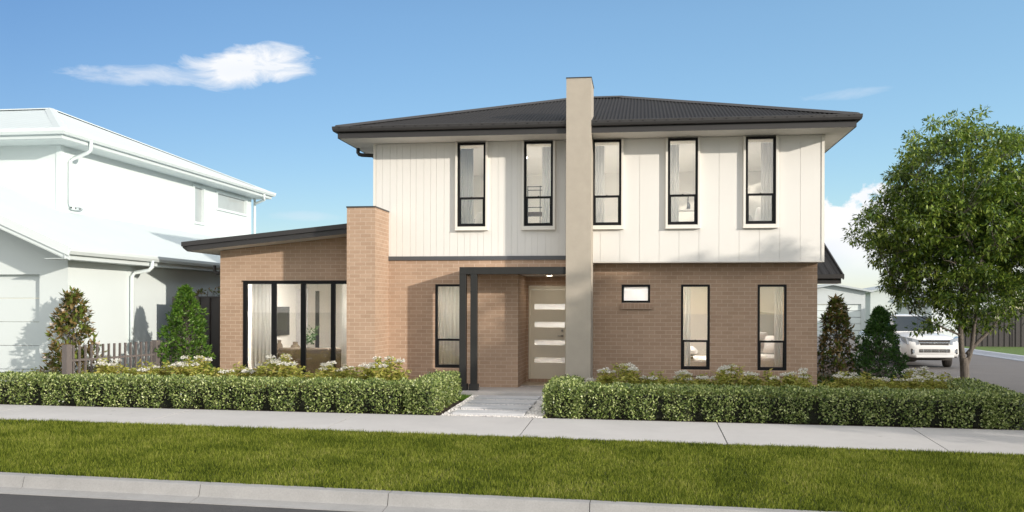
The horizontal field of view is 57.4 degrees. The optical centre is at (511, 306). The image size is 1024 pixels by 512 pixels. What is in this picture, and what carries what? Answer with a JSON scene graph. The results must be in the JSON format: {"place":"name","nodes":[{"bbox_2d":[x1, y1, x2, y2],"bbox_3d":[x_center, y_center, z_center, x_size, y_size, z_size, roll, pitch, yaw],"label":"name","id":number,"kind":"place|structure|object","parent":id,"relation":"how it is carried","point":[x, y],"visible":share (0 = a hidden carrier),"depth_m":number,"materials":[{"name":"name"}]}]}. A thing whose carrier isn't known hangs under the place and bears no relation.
{"place":"outdoors","nodes":[
{"label":"outdoors","id":0,"kind":"place"},
{"bbox_2d":[0,417,45,429],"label":"grass","id":1,"kind":"structure","parent":0,"point":[10,423],"depth_m":14.43,"materials":[{"name":"green plant"}]},
{"bbox_2d":[0,494,349,511],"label":"road","id":2,"kind":"structure","parent":0,"point":[20,503],"depth_m":9.70,"materials":[{"name":"grey asphalt"}]},
{"bbox_2d":[0,472,830,511],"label":"kerb","id":3,"kind":"structure","parent":2,"relation":"on","point":[273,496],"depth_m":9.93,"materials":[{"name":"concrete"}]},
{"bbox_2d":[440,395,544,417],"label":"gravel","id":4,"kind":"structure","parent":0,"point":[536,409],"depth_m":16.52,"materials":[{"name":"white gravel"}]},
{"bbox_2d":[0,404,1023,454],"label":"footpath","id":5,"kind":"structure","parent":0,"point":[942,439],"depth_m":14.56,"materials":[{"name":"concrete"}]},
{"bbox_2d":[0,345,1023,429],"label":"garden bed","id":6,"kind":"object","parent":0,"point":[547,416],"visible":0.07,"depth_m":16.10,"materials":[{"name":"brown soil"}]},
{"bbox_2d":[29,364,61,381],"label":"flowering shrub","id":7,"kind":"object","parent":6,"relation":"on","point":[48,370],"visible":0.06,"depth_m":18.02,"materials":[{"name":"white plant"}]},
{"bbox_2d":[39,286,111,382],"bbox_3d":[-8.486,0.701,18.035,1.425,2.231,1.420,0,0,34],"label":"magnolia tree","id":8,"kind":"object","parent":6,"relation":"on","point":[71,300],"visible":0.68,"depth_m":17.94,"materials":[{"name":"green plant"}]},
{"bbox_2d":[81,358,129,383],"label":"flowering shrub","id":9,"kind":"object","parent":6,"relation":"on","point":[103,365],"visible":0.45,"depth_m":17.80,"materials":[{"name":"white plant"}]},
{"bbox_2d":[62,340,171,382],"bbox_3d":[-7.791,1.303,18.682,0.110,1.190,3.046,0,0,17],"label":"batten fence","id":10,"kind":"object","parent":6,"relation":"on","point":[68,359],"visible":0.33,"depth_m":18.31,"materials":[{"name":"wood"}]},
{"bbox_2d":[123,359,167,384],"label":"flowering shrub","id":11,"kind":"object","parent":6,"relation":"on","point":[147,370],"visible":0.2,"depth_m":18.04,"materials":[{"name":"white plant"}]},
{"bbox_2d":[155,360,180,384],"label":"flowering shrub","id":12,"kind":"object","parent":6,"relation":"on","point":[163,372],"visible":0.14,"depth_m":18.41,"materials":[{"name":"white plant"}]},
{"bbox_2d":[154,284,215,371],"bbox_3d":[-6.981,0.653,19.998,1.277,2.296,1.389,0,0,-17],"label":"evergreen shrub","id":13,"kind":"object","parent":6,"relation":"on","point":[183,311],"visible":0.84,"depth_m":19.91,"materials":[{"name":"green plant"}]},
{"bbox_2d":[165,355,219,384],"bbox_3d":[-6.178,1.373,18.080,0.992,0.863,0.978,0,0,39],"label":"flowering shrub","id":14,"kind":"object","parent":6,"relation":"on","point":[189,368],"visible":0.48,"depth_m":18.02,"materials":[{"name":"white plant"}]},
{"bbox_2d":[172,296,219,372],"bbox_3d":[-7.131,0.785,21.497,1.397,2.030,0.090,0,0,8],"label":"steel fence","id":15,"kind":"object","parent":6,"relation":"on","point":[211,304],"visible":0.22,"depth_m":21.47,"materials":[{"name":"grey metal"}]},
{"bbox_2d":[190,286,219,295],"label":"backyard bush","id":16,"kind":"object","parent":6,"relation":"on","point":[200,292],"visible":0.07,"depth_m":23.17,"materials":[{"name":"green plant"}]},
{"bbox_2d":[0,369,462,414],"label":"hedge","id":17,"kind":"object","parent":6,"relation":"on","point":[436,390],"visible":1,"depth_m":16.60,"materials":[{"name":"green plant"}]},
{"bbox_2d":[210,361,255,385],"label":"flowering shrub","id":18,"kind":"object","parent":6,"relation":"on","point":[235,372],"visible":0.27,"depth_m":18.00,"materials":[{"name":"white plant"}]},
{"bbox_2d":[241,363,269,386],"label":"flowering shrub","id":19,"kind":"object","parent":6,"relation":"on","point":[247,372],"visible":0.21,"depth_m":17.97,"materials":[{"name":"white plant"}]},
{"bbox_2d":[256,353,309,387],"bbox_3d":[-4.356,1.357,17.849,1.058,0.920,1.044,0,0,-2],"label":"flowering shrub","id":20,"kind":"object","parent":6,"relation":"on","point":[281,367],"visible":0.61,"depth_m":17.71,"materials":[{"name":"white plant"}]},
{"bbox_2d":[304,361,355,387],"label":"flowering shrub","id":21,"kind":"object","parent":6,"relation":"on","point":[324,372],"visible":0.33,"depth_m":17.86,"materials":[{"name":"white plant"}]},
{"bbox_2d":[340,365,367,388],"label":"flowering shrub","id":22,"kind":"object","parent":6,"relation":"on","point":[353,374],"visible":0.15,"depth_m":17.80,"materials":[{"name":"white plant"}]},
{"bbox_2d":[355,355,410,388],"bbox_3d":[-2.432,1.378,17.555,1.025,0.904,1.040,0,0,-29],"label":"flowering shrub","id":23,"kind":"object","parent":6,"relation":"on","point":[385,367],"visible":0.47,"depth_m":17.47,"materials":[{"name":"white plant"}]},
{"bbox_2d":[586,377,602,392],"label":"flowering shrub","id":24,"kind":"object","parent":6,"relation":"on","point":[591,379],"visible":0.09,"depth_m":17.57,"materials":[{"name":"white plant"}]},
{"bbox_2d":[596,362,648,393],"bbox_3d":[1.966,1.439,17.083,0.962,0.836,0.948,0,0,-34],"label":"flowering shrub","id":25,"kind":"object","parent":6,"relation":"on","point":[631,377],"visible":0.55,"depth_m":17.01,"materials":[{"name":"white plant"}]},
{"bbox_2d":[637,370,670,394],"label":"flowering shrub","id":26,"kind":"object","parent":6,"relation":"on","point":[650,379],"visible":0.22,"depth_m":16.99,"materials":[{"name":"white plant"}]},
{"bbox_2d":[664,370,708,394],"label":"flowering shrub","id":27,"kind":"object","parent":6,"relation":"on","point":[681,377],"visible":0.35,"depth_m":16.87,"materials":[{"name":"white plant"}]},
{"bbox_2d":[688,373,719,394],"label":"flowering shrub","id":28,"kind":"object","parent":6,"relation":"on","point":[712,378],"visible":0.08,"depth_m":17.11,"materials":[{"name":"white plant"}]},
{"bbox_2d":[706,364,760,396],"bbox_3d":[4.021,1.452,16.807,0.962,0.836,0.948,0,0,-23],"label":"flowering shrub","id":29,"kind":"object","parent":6,"relation":"on","point":[722,377],"visible":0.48,"depth_m":16.70,"materials":[{"name":"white plant"}]},
{"bbox_2d":[738,368,790,396],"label":"flowering shrub","id":30,"kind":"object","parent":6,"relation":"on","point":[771,379],"visible":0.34,"depth_m":16.73,"materials":[{"name":"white plant"}]},
{"bbox_2d":[540,374,1023,429],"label":"hedge","id":31,"kind":"object","parent":6,"relation":"on","point":[971,403],"visible":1,"depth_m":15.28,"materials":[{"name":"green plant"}]},
{"bbox_2d":[774,368,826,397],"bbox_3d":[5.127,1.484,16.724,0.805,0.781,1.111,0,0,-15],"label":"flowering shrub","id":32,"kind":"object","parent":6,"relation":"on","point":[801,380],"visible":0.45,"depth_m":16.59,"materials":[{"name":"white plant"}]},
{"bbox_2d":[817,293,860,383],"bbox_3d":[6.815,0.800,19.746,1.275,2.178,1.139,0,0,8],"label":"magnolia tree","id":33,"kind":"object","parent":6,"relation":"on","point":[837,316],"visible":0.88,"depth_m":19.63,"materials":[{"name":"green plant"}]},
{"bbox_2d":[817,371,870,397],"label":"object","id":34,"kind":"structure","parent":6,"relation":"on","point":[828,381],"depth_m":20.00,"materials":[{"name":"plant"}]},
{"bbox_2d":[822,371,865,397],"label":"flowering shrub","id":35,"kind":"object","parent":6,"relation":"on","point":[844,382],"visible":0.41,"depth_m":17.09,"materials":[{"name":"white plant"}]},
{"bbox_2d":[854,371,894,398],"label":"flowering shrub","id":36,"kind":"object","parent":6,"relation":"on","point":[878,382],"visible":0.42,"depth_m":17.31,"materials":[{"name":"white plant"}]},
{"bbox_2d":[850,305,910,389],"bbox_3d":[7.461,0.920,19.059,1.201,1.941,1.249,0,0,-31],"label":"evergreen shrub","id":37,"kind":"object","parent":6,"relation":"on","point":[878,329],"visible":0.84,"depth_m":18.90,"materials":[{"name":"green plant"}]},
{"bbox_2d":[882,375,904,399],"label":"flowering shrub","id":38,"kind":"object","parent":6,"relation":"on","point":[895,386],"visible":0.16,"depth_m":17.65,"materials":[{"name":"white plant"}]},
{"bbox_2d":[893,374,935,399],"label":"flowering shrub","id":39,"kind":"object","parent":6,"relation":"on","point":[915,383],"visible":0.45,"depth_m":17.23,"materials":[{"name":"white plant"}]},
{"bbox_2d":[903,366,935,385],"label":"flowering shrub","id":40,"kind":"object","parent":6,"relation":"on","point":[912,372],"visible":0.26,"depth_m":18.41,"materials":[{"name":"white plant"}]},
{"bbox_2d":[840,104,1023,379],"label":"street tree","id":41,"kind":"object","parent":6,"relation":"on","point":[957,218],"visible":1,"depth_m":19.31,"materials":[{"name":"green plant"}]},
{"bbox_2d":[916,374,947,399],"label":"flowering shrub","id":42,"kind":"object","parent":6,"relation":"on","point":[937,383],"visible":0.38,"depth_m":17.41,"materials":[{"name":"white plant"}]},
{"bbox_2d":[932,372,960,399],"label":"flowering shrub","id":43,"kind":"object","parent":6,"relation":"on","point":[945,377],"visible":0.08,"depth_m":18.20,"materials":[{"name":"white plant"}]},
{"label":"gravel bed","id":44,"kind":"structure","parent":6,"relation":"on","visible":0},
{"bbox_2d":[452,410,526,415],"bbox_3d":[-0.376,1.845,16.103,1.230,0.065,0.480,0,0,8],"label":"stepping paver","id":45,"kind":"object","parent":44,"relation":"on","point":[496,412],"visible":0.81,"depth_m":15.96,"materials":[{"name":"concrete"}]},
{"bbox_2d":[461,404,531,410],"bbox_3d":[-0.275,1.830,16.836,1.230,0.065,0.480,0,0,8],"label":"stepping paver","id":46,"kind":"object","parent":44,"relation":"on","point":[501,407],"visible":0.7,"depth_m":16.67,"materials":[{"name":"concrete"}]},
{"bbox_2d":[468,399,536,404],"bbox_3d":[-0.173,1.815,17.569,1.230,0.065,0.480,0,0,8],"label":"stepping paver","id":47,"kind":"object","parent":44,"relation":"on","point":[514,402],"visible":0.67,"depth_m":17.40,"materials":[{"name":"concrete"}]},
{"bbox_2d":[475,395,540,399],"bbox_3d":[-0.073,1.800,18.292,1.230,0.065,0.460,0,0,8],"label":"stepping paver","id":48,"kind":"object","parent":44,"relation":"on","point":[495,397],"visible":0.69,"depth_m":18.13,"materials":[{"name":"concrete"}]},
{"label":"lawn patch","id":49,"kind":"structure","parent":6,"relation":"on","visible":0},
{"bbox_2d":[454,394,471,400],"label":"lawn grass","id":50,"kind":"structure","parent":49,"relation":"on","point":[464,397],"depth_m":18.43,"materials":[{"name":"green plant"}]},
{"bbox_2d":[0,0,1023,308],"label":"sky","id":51,"kind":"structure","parent":0,"point":[253,92],"materials":[{"name":"blue"}]},
{"bbox_2d":[0,418,1023,511],"bbox_3d":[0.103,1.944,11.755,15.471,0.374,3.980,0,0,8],"label":"lawn","id":52,"kind":"structure","parent":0,"point":[114,437],"depth_m":11.45,"materials":[{"name":"green plant"}]},
{"bbox_2d":[817,339,856,343],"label":"cross street","id":53,"kind":"structure","parent":0,"point":[852,342],"depth_m":54.84,"materials":[{"name":"grey asphalt"}]},
{"bbox_2d":[817,337,1023,401],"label":"side street","id":54,"kind":"structure","parent":0,"point":[1007,373],"depth_m":30.92,"materials":[{"name":"grey asphalt"}]},
{"bbox_2d":[857,314,958,366],"bbox_3d":[14.056,1.169,33.368,2.100,1.780,5.140,0,0,3],"label":"suv","id":55,"kind":"object","parent":54,"relation":"on","point":[942,347],"visible":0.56,"depth_m":31.03,"materials":[{"name":"white painted metal"},{"name":"glass"},{"name":"rubber"}]},
{"bbox_2d":[964,348,1023,361],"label":"kerb","id":56,"kind":"structure","parent":54,"relation":"on","point":[1000,355],"depth_m":38.21,"materials":[{"name":"grey concrete"}]},
{"bbox_2d":[863,280,999,327],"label":"house","id":57,"kind":"structure","parent":0,"point":[875,298],"depth_m":76.64,"materials":[{"name":"white paint"}]},
{"bbox_2d":[964,346,1023,354],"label":"lawn","id":58,"kind":"structure","parent":0,"point":[1015,350],"depth_m":41.72,"materials":[{"name":"green plant"}]},
{"bbox_2d":[963,309,1023,346],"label":"steel fence","id":59,"kind":"object","parent":58,"relation":"on","point":[1003,338],"visible":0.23,"depth_m":44.72,"materials":[{"name":"metal"}]},
{"label":"far ground","id":60,"kind":"structure","parent":0,"visible":0},
{"bbox_2d":[0,108,275,380],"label":"neighbour house","id":61,"kind":"structure","parent":60,"relation":"on","point":[107,222],"depth_m":21.84,"materials":[{"name":"white paint"}]},
{"bbox_2d":[0,275,39,380],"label":"garage door","id":62,"kind":"structure","parent":61,"relation":"in","point":[19,294],"depth_m":18.86,"materials":[{"name":"white metal"}]},
{"bbox_2d":[193,184,204,225],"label":"window","id":63,"kind":"structure","parent":61,"relation":"in","point":[197,193],"depth_m":28.59,"materials":[{"name":"white glass"}]},
{"bbox_2d":[216,190,247,216],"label":"window","id":64,"kind":"structure","parent":61,"relation":"in","point":[224,203],"depth_m":30.83,"materials":[{"name":"white glass"}]},
{"bbox_2d":[181,77,862,395],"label":"house","id":65,"kind":"structure","parent":60,"relation":"on","point":[407,244],"depth_m":19.75,"materials":[{"name":"brick"}]},
{"bbox_2d":[251,284,270,373],"bbox_3d":[-5.612,0.429,21.120,0.565,2.450,0.050,0,0,8],"label":"curtain","id":66,"kind":"object","parent":65,"relation":"hanging from","point":[261,327],"visible":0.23,"depth_m":21.13,"materials":[{"name":"white fabric"}]},
{"bbox_2d":[277,340,282,353],"bbox_3d":[-5.861,1.022,23.576,0.180,0.340,0.180,0,0,8],"label":"jar","id":67,"kind":"object","parent":65,"relation":"in","point":[279,344],"visible":0.5,"depth_m":23.51,"materials":[{"name":"beige ceramic"}]},
{"bbox_2d":[277,307,289,335],"bbox_3d":[-5.891,0.374,23.817,0.040,0.730,1.126,0,0,8],"label":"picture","id":68,"kind":"object","parent":65,"relation":"attached to","point":[283,320],"visible":0.56,"depth_m":23.96},
{"bbox_2d":[243,282,346,378],"bbox_3d":[-4.352,0.570,20.641,3.275,2.231,0.120,0,0,8],"label":"sliding door","id":69,"kind":"structure","parent":65,"relation":"in","point":[245,284],"depth_m":20.66,"materials":[{"name":"black metal"}]},
{"bbox_2d":[291,342,299,347],"bbox_3d":[-5.448,1.043,23.519,0.260,0.300,0.260,0,0,8],"label":"jar","id":70,"kind":"object","parent":65,"relation":"on","point":[295,345],"visible":0.51,"depth_m":23.45,"materials":[{"name":"beige ceramic"}]},
{"bbox_2d":[296,289,307,347],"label":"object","id":71,"kind":"object","parent":65,"relation":"on","point":[298,315],"visible":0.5,"depth_m":24.91,"materials":[{"name":"beige wood"}]},
{"bbox_2d":[277,347,340,374],"bbox_3d":[-4.568,1.295,22.387,2.200,0.640,1.000,0,0,8],"label":"sofa","id":72,"kind":"object","parent":65,"relation":"on","point":[316,358],"visible":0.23,"depth_m":21.90,"materials":[{"name":"brown fabric"}]},
{"bbox_2d":[306,324,319,377],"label":"plant","id":73,"kind":"object","parent":65,"relation":"on","point":[313,337],"visible":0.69,"depth_m":22.08,"materials":[{"name":"green plant"}]},
{"bbox_2d":[315,291,319,347],"bbox_3d":[-5.109,0.644,24.552,0.100,2.100,0.040,0,0,8],"label":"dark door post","id":74,"kind":"object","parent":65,"relation":"attached to","point":[317,298],"depth_m":24.53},
{"bbox_2d":[341,284,346,369],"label":"curtain","id":75,"kind":"object","parent":65,"relation":"hanging from","point":[343,321],"visible":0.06,"depth_m":20.88,"materials":[{"name":"white fabric"}]},
{"bbox_2d":[435,284,458,367],"bbox_3d":[-1.342,0.421,20.055,0.606,1.786,0.079,0,0,8],"label":"window","id":76,"kind":"structure","parent":65,"relation":"in","point":[437,365],"depth_m":20.06,"materials":[{"name":"black metal"}]},
{"bbox_2d":[438,287,458,364],"bbox_3d":[-1.304,0.441,20.342,0.712,2.350,0.050,0,0,8],"label":"curtain","id":77,"kind":"object","parent":65,"relation":"hanging from","point":[448,312],"visible":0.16,"depth_m":20.35,"materials":[{"name":"white fabric"}]},
{"bbox_2d":[460,148,473,223],"bbox_3d":[-0.991,-2.268,20.199,0.323,2.270,0.049,0,0,8],"label":"curtain","id":78,"kind":"object","parent":65,"relation":"hanging from","point":[466,170],"visible":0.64,"depth_m":20.20,"materials":[{"name":"white fabric"}]},
{"bbox_2d":[457,142,485,226],"bbox_3d":[-0.857,-2.592,19.947,0.606,1.787,0.079,0,0,8],"label":"window","id":79,"kind":"structure","parent":65,"relation":"in","point":[459,224],"depth_m":19.93,"materials":[{"name":"black metal"}]},
{"bbox_2d":[474,212,482,223],"bbox_3d":[-0.679,-1.902,20.841,0.420,0.420,0.140,0,-20,43],"label":"cushion","id":80,"kind":"object","parent":65,"relation":"on","point":[479,218],"visible":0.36,"depth_m":20.83,"materials":[{"name":"fabric"}]},
{"bbox_2d":[527,186,541,219],"bbox_3d":[0.811,-1.938,21.694,0.916,1.720,0.280,0,0,8],"label":"shelf rack","id":81,"kind":"object","parent":65,"relation":"on","point":[534,214],"visible":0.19,"depth_m":21.71,"materials":[{"name":"white wood"}]},
{"bbox_2d":[524,141,552,225],"bbox_3d":[0.564,-2.588,19.751,0.610,1.787,0.079,0,0,8],"label":"window","id":82,"kind":"structure","parent":65,"relation":"in","point":[526,197],"depth_m":19.74,"materials":[{"name":"black metal"}]},
{"bbox_2d":[542,147,550,222],"bbox_3d":[0.787,-2.263,19.954,0.287,2.270,0.048,0,0,8],"label":"curtain","id":83,"kind":"object","parent":65,"relation":"hanging from","point":[546,171],"visible":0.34,"depth_m":19.96,"materials":[{"name":"white fabric"}]},
{"bbox_2d":[531,290,565,378],"bbox_3d":[0.867,0.637,21.226,0.890,2.020,0.110,0,0,8],"label":"front door","id":84,"kind":"structure","parent":65,"relation":"in","point":[548,307],"depth_m":21.25,"materials":[{"name":"paint"}]},
{"bbox_2d":[595,146,604,221],"bbox_3d":[1.824,-2.260,19.810,0.263,2.270,0.048,0,0,8],"label":"curtain","id":85,"kind":"object","parent":65,"relation":"hanging from","point":[599,170],"visible":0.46,"depth_m":19.80,"materials":[{"name":"white fabric"}]},
{"bbox_2d":[593,139,620,224],"bbox_3d":[1.984,-2.584,19.554,0.598,1.787,0.079,0,0,8],"label":"window","id":86,"kind":"structure","parent":65,"relation":"in","point":[616,140],"depth_m":19.53,"materials":[{"name":"black metal"}]},
{"bbox_2d":[622,285,649,302],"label":"window","id":87,"kind":"structure","parent":65,"relation":"in","point":[630,293],"depth_m":19.87,"materials":[{"name":"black glass"}]},
{"bbox_2d":[670,144,678,221],"bbox_3d":[3.385,-2.256,19.594,0.223,2.270,0.048,0,0,8],"label":"curtain","id":88,"kind":"object","parent":65,"relation":"hanging from","point":[674,169],"visible":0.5,"depth_m":19.59,"materials":[{"name":"white fabric"}]},
{"bbox_2d":[668,138,697,224],"bbox_3d":[3.529,-2.580,19.340,0.606,1.787,0.079,0,0,8],"label":"window","id":89,"kind":"structure","parent":65,"relation":"in","point":[695,222],"depth_m":19.30,"materials":[{"name":"black metal"}]},
{"bbox_2d":[683,287,690,365],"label":"curtain","id":90,"kind":"object","parent":65,"relation":"hanging from","point":[687,320],"visible":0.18,"depth_m":20.04,"materials":[{"name":"white fabric"}]},
{"bbox_2d":[679,192,694,211],"bbox_3d":[4.417,-1.943,23.214,0.850,1.750,0.400,0,0,8],"label":"bookcase","id":91,"kind":"object","parent":65,"relation":"in","point":[686,210],"visible":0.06,"depth_m":23.11,"materials":[{"name":"wood"}]},
{"bbox_2d":[686,197,690,208],"bbox_3d":[4.371,-2.566,23.171,0.102,0.346,0.100,0,0,8],"label":"figurine","id":92,"kind":"object","parent":91,"relation":"on","point":[688,205],"visible":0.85,"depth_m":23.14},
{"bbox_2d":[681,285,709,369],"bbox_3d":[3.861,0.436,19.708,0.594,1.786,0.079,0,0,8],"label":"window","id":93,"kind":"structure","parent":65,"relation":"in","point":[707,367],"depth_m":19.67,"materials":[{"name":"black metal"}]},
{"bbox_2d":[691,356,705,365],"bbox_3d":[3.773,1.361,21.207,1.878,0.540,1.610,0,0,8],"label":"bed","id":94,"kind":"object","parent":65,"relation":"on","point":[698,360],"visible":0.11,"depth_m":20.41,"materials":[{"name":"white fabric"}]},
{"bbox_2d":[691,346,696,355],"bbox_3d":[3.792,0.991,20.675,0.600,0.200,0.400,0,15,8],"label":"pillow","id":95,"kind":"object","parent":94,"relation":"on","point":[693,351],"visible":0.3,"depth_m":20.50,"materials":[{"name":"fabric"}]},
{"bbox_2d":[754,207,760,220],"bbox_3d":[5.382,-1.925,20.002,0.400,0.460,0.140,0,-18,38],"label":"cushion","id":96,"kind":"object","parent":65,"relation":"on","point":[758,214],"visible":0.23,"depth_m":20.03,"materials":[{"name":"fabric"}]},
{"bbox_2d":[746,136,775,223],"bbox_3d":[5.080,-2.575,19.126,0.598,1.787,0.079,0,0,8],"label":"window","id":97,"kind":"structure","parent":65,"relation":"in","point":[773,194],"depth_m":19.09,"materials":[{"name":"black metal"}]},
{"bbox_2d":[761,142,772,220],"bbox_3d":[5.293,-2.250,19.330,0.293,2.270,0.048,0,0,8],"label":"curtain","id":98,"kind":"object","parent":65,"relation":"hanging from","point":[766,174],"visible":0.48,"depth_m":19.33,"materials":[{"name":"white fabric"}]},
{"bbox_2d":[760,312,773,353],"bbox_3d":[6.111,0.670,22.646,0.600,1.050,0.032,7,-5,8],"label":"headboard","id":99,"kind":"object","parent":65,"relation":"on","point":[766,322],"visible":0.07,"depth_m":22.65,"materials":[{"name":"beige fabric"}]},
{"bbox_2d":[761,354,773,366],"bbox_3d":[5.638,1.346,20.949,1.640,0.480,1.550,0,0,8],"label":"bed","id":100,"kind":"object","parent":65,"relation":"on","point":[767,360],"visible":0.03,"depth_m":20.21,"materials":[{"name":"white fabric"}]},
{"bbox_2d":[760,332,767,351],"bbox_3d":[5.510,0.785,20.740,0.500,0.500,0.160,0,-30,-17],"label":"cushion","id":101,"kind":"object","parent":100,"relation":"on","point":[763,335],"visible":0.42,"depth_m":20.71,"materials":[{"name":"grey fabric"}]},
{"bbox_2d":[763,336,773,352],"bbox_3d":[5.711,0.836,20.662,0.500,0.450,0.160,0,-35,28],"label":"cushion","id":102,"kind":"object","parent":100,"relation":"on","point":[768,347],"visible":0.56,"depth_m":20.57,"materials":[{"name":"fabric"}]},
{"bbox_2d":[757,285,786,370],"bbox_3d":[5.414,0.440,19.493,0.586,1.786,0.079,0,0,8],"label":"window","id":103,"kind":"structure","parent":65,"relation":"in","point":[759,341],"depth_m":19.47,"materials":[{"name":"black metal"}]},
{"bbox_2d":[774,287,782,366],"bbox_3d":[5.640,0.461,19.786,0.183,2.350,0.048,0,0,8],"label":"curtain","id":104,"kind":"object","parent":65,"relation":"hanging from","point":[778,324],"visible":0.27,"depth_m":19.79,"materials":[{"name":"white fabric"}]},
{"bbox_2d":[817,284,873,336],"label":"house","id":105,"kind":"structure","parent":60,"relation":"on","point":[854,298],"depth_m":63.52,"materials":[{"name":"white paint"}]},
{"bbox_2d":[817,304,860,336],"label":"garage door","id":106,"kind":"structure","parent":105,"relation":"in","point":[855,310],"depth_m":63.56,"materials":[{"name":"white metal"}]},
{"bbox_2d":[888,293,958,337],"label":"house","id":107,"kind":"structure","parent":60,"relation":"on","point":[905,311],"depth_m":57.02,"materials":[{"name":"white paint"}]}
]}

